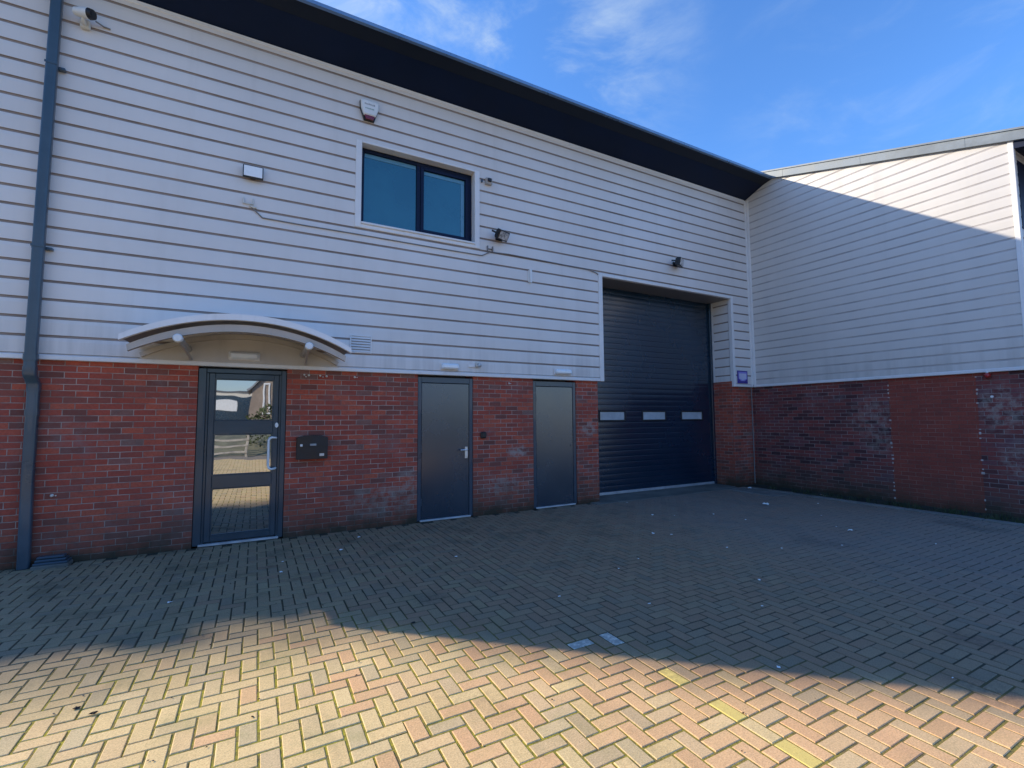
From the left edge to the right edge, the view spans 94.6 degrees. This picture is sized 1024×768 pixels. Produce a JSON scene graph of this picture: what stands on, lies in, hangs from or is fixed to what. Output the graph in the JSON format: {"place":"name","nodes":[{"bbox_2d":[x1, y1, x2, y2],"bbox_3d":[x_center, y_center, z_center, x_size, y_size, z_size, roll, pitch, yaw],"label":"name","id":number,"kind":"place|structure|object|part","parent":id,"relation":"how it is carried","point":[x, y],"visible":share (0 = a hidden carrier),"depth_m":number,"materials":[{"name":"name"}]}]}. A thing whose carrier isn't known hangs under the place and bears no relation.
{"place":"outdoors","nodes":[
{"label":"outdoors","id":0,"kind":"place"},
{"bbox_2d":[192,491,821,548],"bbox_3d":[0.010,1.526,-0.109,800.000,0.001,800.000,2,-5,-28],"label":"ground","id":1,"kind":"structure","parent":0,"point":[281,537],"depth_m":6.04,"materials":[{"name":"grey concrete"}]},
{"bbox_2d":[0,0,771,570],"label":"industrial unit","id":2,"kind":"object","parent":1,"relation":"on","point":[176,268],"visible":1,"depth_m":6.43,"materials":[{"name":"white metal"}]},
{"bbox_2d":[16,0,66,569],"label":"downpipe","id":3,"kind":"object","parent":2,"relation":"attached to","point":[30,357],"visible":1,"depth_m":4.91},
{"bbox_2d":[72,6,110,30],"bbox_3d":[-4.711,-4.088,5.282,0.306,0.169,0.214,2,-5,-28],"label":"security camera","id":4,"kind":"object","parent":2,"relation":"attached to","point":[83,13],"visible":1,"depth_m":5.23,"materials":[{"name":"white plastic"}]},
{"bbox_3d":[-3.340,0.876,5.839,0.961,2.121,0.157,2,-5,-28],"label":"entrance door","id":5,"kind":"part","parent":2,"relation":"part of","materials":[{"name":"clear glass"}]},
{"bbox_2d":[228,352,259,360],"bbox_3d":[-3.299,-0.344,5.828,0.344,0.101,0.074,2,-5,-28],"label":"bulkhead light","id":6,"kind":"object","parent":2,"relation":"attached to","point":[246,356],"visible":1,"depth_m":5.80,"materials":[{"name":"white paint"}]},
{"bbox_2d":[243,197,256,208],"bbox_3d":[-3.331,-2.297,6.000,0.157,0.117,0.029,2,-5,-28],"label":"empty bracket","id":7,"kind":"object","parent":2,"relation":"attached to","point":[250,204],"visible":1,"depth_m":6.00,"materials":[{"name":"white metal"}]},
{"bbox_2d":[243,164,263,180],"bbox_3d":[-3.295,-2.686,6.016,0.228,0.156,0.088,2,-5,-28],"label":"floodlight","id":8,"kind":"object","parent":2,"relation":"attached to","point":[252,172],"visible":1,"depth_m":5.98,"materials":[{"name":"white plastic"}]},
{"bbox_2d":[296,435,327,459],"bbox_3d":[-2.606,0.821,6.158,0.374,0.306,0.121,2,-5,-28],"label":"letterbox","id":9,"kind":"object","parent":2,"relation":"attached to","point":[311,446],"visible":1,"depth_m":6.11,"materials":[{"name":"black metal"}]},
{"bbox_2d":[350,334,371,353],"bbox_3d":[-2.093,-0.550,6.543,0.290,0.250,0.027,2,-5,-28],"label":"vent grille","id":10,"kind":"object","parent":2,"relation":"attached to","point":[361,344],"visible":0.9,"depth_m":6.54,"materials":[{"name":"white paint"}]},
{"bbox_2d":[359,98,378,122],"bbox_3d":[-2.046,-3.922,6.785,0.269,0.279,0.088,2,-5,-28],"label":"alarm box","id":11,"kind":"object","parent":2,"relation":"attached to","point":[369,109],"visible":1,"depth_m":6.75,"materials":[{"name":"white plastic"}]},
{"bbox_2d":[361,148,470,240],"bbox_3d":[-1.437,-2.835,7.255,1.746,1.156,0.072,2,-5,-28],"label":"window","id":12,"kind":"structure","parent":2,"relation":"in","point":[397,192],"depth_m":7.22,"materials":[{"name":"blue glass"}]},
{"bbox_2d":[251,207,597,274],"bbox_3d":[-0.873,-2.114,7.326,5.572,0.137,0.016,2,-5,-28],"label":"wall cable","id":13,"kind":"object","parent":2,"relation":"attached to","point":[413,243],"depth_m":6.97,"materials":[{"name":"grey plastic"}]},
{"bbox_3d":[-0.999,0.958,7.112,0.878,2.111,0.150,2,-5,-28],"label":"steel door","id":14,"kind":"part","parent":2,"relation":"part of","materials":[{"name":"blue paint"}]},
{"bbox_2d":[441,363,458,369],"bbox_3d":[-0.927,-0.263,7.125,0.294,0.098,0.074,2,-5,-28],"label":"bulkhead light","id":15,"kind":"object","parent":2,"relation":"attached to","point":[446,366],"visible":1,"depth_m":7.10,"materials":[{"name":"white paint"}]},
{"bbox_2d":[468,362,481,367],"bbox_3d":[-0.568,-0.299,7.306,0.200,0.092,0.104,2,-5,-28],"label":"wall sensor","id":16,"kind":"object","parent":2,"relation":"attached to","point":[478,364],"depth_m":7.31,"materials":[{"name":"white plastic"}]},
{"bbox_2d":[480,432,485,437],"bbox_3d":[-0.445,0.796,7.369,0.090,0.100,0.055,2,-5,-28],"label":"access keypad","id":17,"kind":"object","parent":2,"relation":"attached to","point":[482,434],"visible":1,"depth_m":7.35,"materials":[{"name":"black plastic"}]},
{"bbox_2d":[481,177,491,185],"bbox_3d":[-0.403,-3.283,7.631,0.180,0.105,0.084,2,-5,-28],"label":"motion sensor","id":18,"kind":"object","parent":2,"relation":"attached to","point":[488,181],"visible":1,"depth_m":7.62,"materials":[{"name":"white plastic"}]},
{"bbox_2d":[492,228,509,241],"bbox_3d":[-0.186,-2.387,7.611,0.220,0.162,0.259,-4,-5,39],"label":"floodlight","id":19,"kind":"object","parent":2,"relation":"attached to","point":[501,235],"visible":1,"depth_m":7.54,"materials":[{"name":"black plastic"}]},
{"bbox_2d":[528,269,531,282],"bbox_3d":[0.304,-1.810,7.926,0.058,0.230,0.044,2,-5,-28],"label":"cable cover","id":20,"kind":"object","parent":2,"relation":"attached to","point":[529,275],"visible":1,"depth_m":7.92,"materials":[{"name":"white plastic"}]},
{"bbox_3d":[0.721,1.015,8.063,0.870,2.111,0.110,2,-5,-28],"label":"steel door","id":21,"kind":"part","parent":2,"relation":"part of","materials":[{"name":"blue paint"}]},
{"bbox_2d":[554,369,571,374],"bbox_3d":[0.885,-0.207,8.104,0.354,0.096,0.074,2,-5,-28],"label":"bulkhead light","id":22,"kind":"object","parent":2,"relation":"attached to","point":[562,372],"visible":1,"depth_m":8.07,"materials":[{"name":"white paint"}]},
{"bbox_3d":[2.944,0.031,9.867,3.750,4.299,0.080,2,-5,-28],"label":"roller door","id":23,"kind":"part","parent":2,"relation":"part of","materials":[{"name":"blue paint"}]},
{"bbox_2d":[671,257,683,267],"bbox_3d":[3.340,-2.444,9.531,0.205,0.170,0.284,-3,-5,33],"label":"floodlight","id":24,"kind":"object","parent":2,"relation":"attached to","point":[679,262],"visible":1,"depth_m":9.44,"materials":[{"name":"black plastic"}]},
{"bbox_2d":[737,370,747,383],"bbox_3d":[5.078,-0.151,10.407,0.343,0.280,0.013,2,-5,-28],"label":"wall sign","id":25,"kind":"object","parent":2,"relation":"attached to","point":[742,376],"visible":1,"depth_m":10.40,"materials":[{"name":"blue plastic"}]},
{"bbox_2d":[751,387,755,482],"bbox_3d":[5.360,1.132,10.499,0.027,2.114,0.020,2,-5,-28],"label":"corner conduit","id":26,"kind":"object","parent":2,"relation":"attached to","point":[753,434],"visible":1,"depth_m":10.49,"materials":[{"name":"grey plastic"}]},
{"bbox_2d":[591,484,737,504],"bbox_3d":[2.906,2.264,9.540,3.900,0.210,1.152,2,-5,-28],"label":"concrete threshold","id":27,"kind":"object","parent":1,"relation":"on","point":[625,497],"visible":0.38,"depth_m":9.26,"materials":[{"name":"grey concrete"}]},
{"bbox_2d":[745,126,1023,518],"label":"industrial unit","id":28,"kind":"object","parent":1,"relation":"on","point":[887,304],"visible":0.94,"depth_m":8.26,"materials":[{"name":"paint"}]},
{"bbox_3d":[7.069,0.985,7.851,0.296,2.466,1.163,2,-5,-28],"label":"bricked up doorway","id":29,"kind":"part","parent":28,"relation":"part of","materials":[{"name":"red brick"}]},
{"bbox_2d":[983,371,990,377],"bbox_3d":[7.232,-0.142,7.192,0.098,0.100,0.074,2,-5,-28],"label":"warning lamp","id":30,"kind":"object","parent":28,"relation":"attached to","point":[987,374],"visible":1,"depth_m":7.17,"materials":[{"name":"red plastic"}]},
{"bbox_2d":[1017,160,1023,228],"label":"window","id":31,"kind":"structure","parent":28,"relation":"in","point":[1020,167],"depth_m":7.07,"materials":[{"name":"black glass"}]},
{"bbox_2d":[746,485,1023,522],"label":"soil strip","id":32,"kind":"object","parent":1,"relation":"on","point":[864,500],"visible":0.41,"depth_m":8.34,"materials":[{"name":"brown soil"}]},
{"bbox_2d":[767,484,1023,523],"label":"weeds","id":33,"kind":"object","parent":32,"relation":"on","point":[962,511],"visible":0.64,"depth_m":7.48,"materials":[{"name":"green plant"}]},
{"bbox_2d":[0,487,1023,767],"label":"block paving","id":34,"kind":"structure","parent":0,"point":[686,527],"depth_m":3.17,"materials":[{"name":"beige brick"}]},
{"bbox_2d":[30,553,72,570],"bbox_3d":[-4.755,1.843,4.888,0.290,0.123,0.171,2,-5,-28],"label":"drain gully","id":35,"kind":"object","parent":34,"relation":"on","point":[52,561],"visible":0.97,"depth_m":4.86,"materials":[{"name":"metal"}]},
{"bbox_2d":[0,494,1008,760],"bbox_3d":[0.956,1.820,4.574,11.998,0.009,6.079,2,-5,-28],"label":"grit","id":36,"kind":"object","parent":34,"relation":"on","point":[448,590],"visible":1,"depth_m":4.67,"materials":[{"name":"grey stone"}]},
{"bbox_2d":[729,487,1023,526],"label":"kerb","id":37,"kind":"structure","parent":34,"relation":"on","point":[764,491],"depth_m":8.06,"materials":[{"name":"concrete"}]},
{"bbox_2d":[315,0,1023,170],"label":"sky","id":38,"kind":"structure","parent":0,"point":[760,85],"materials":[{"name":"blue"}]}
]}

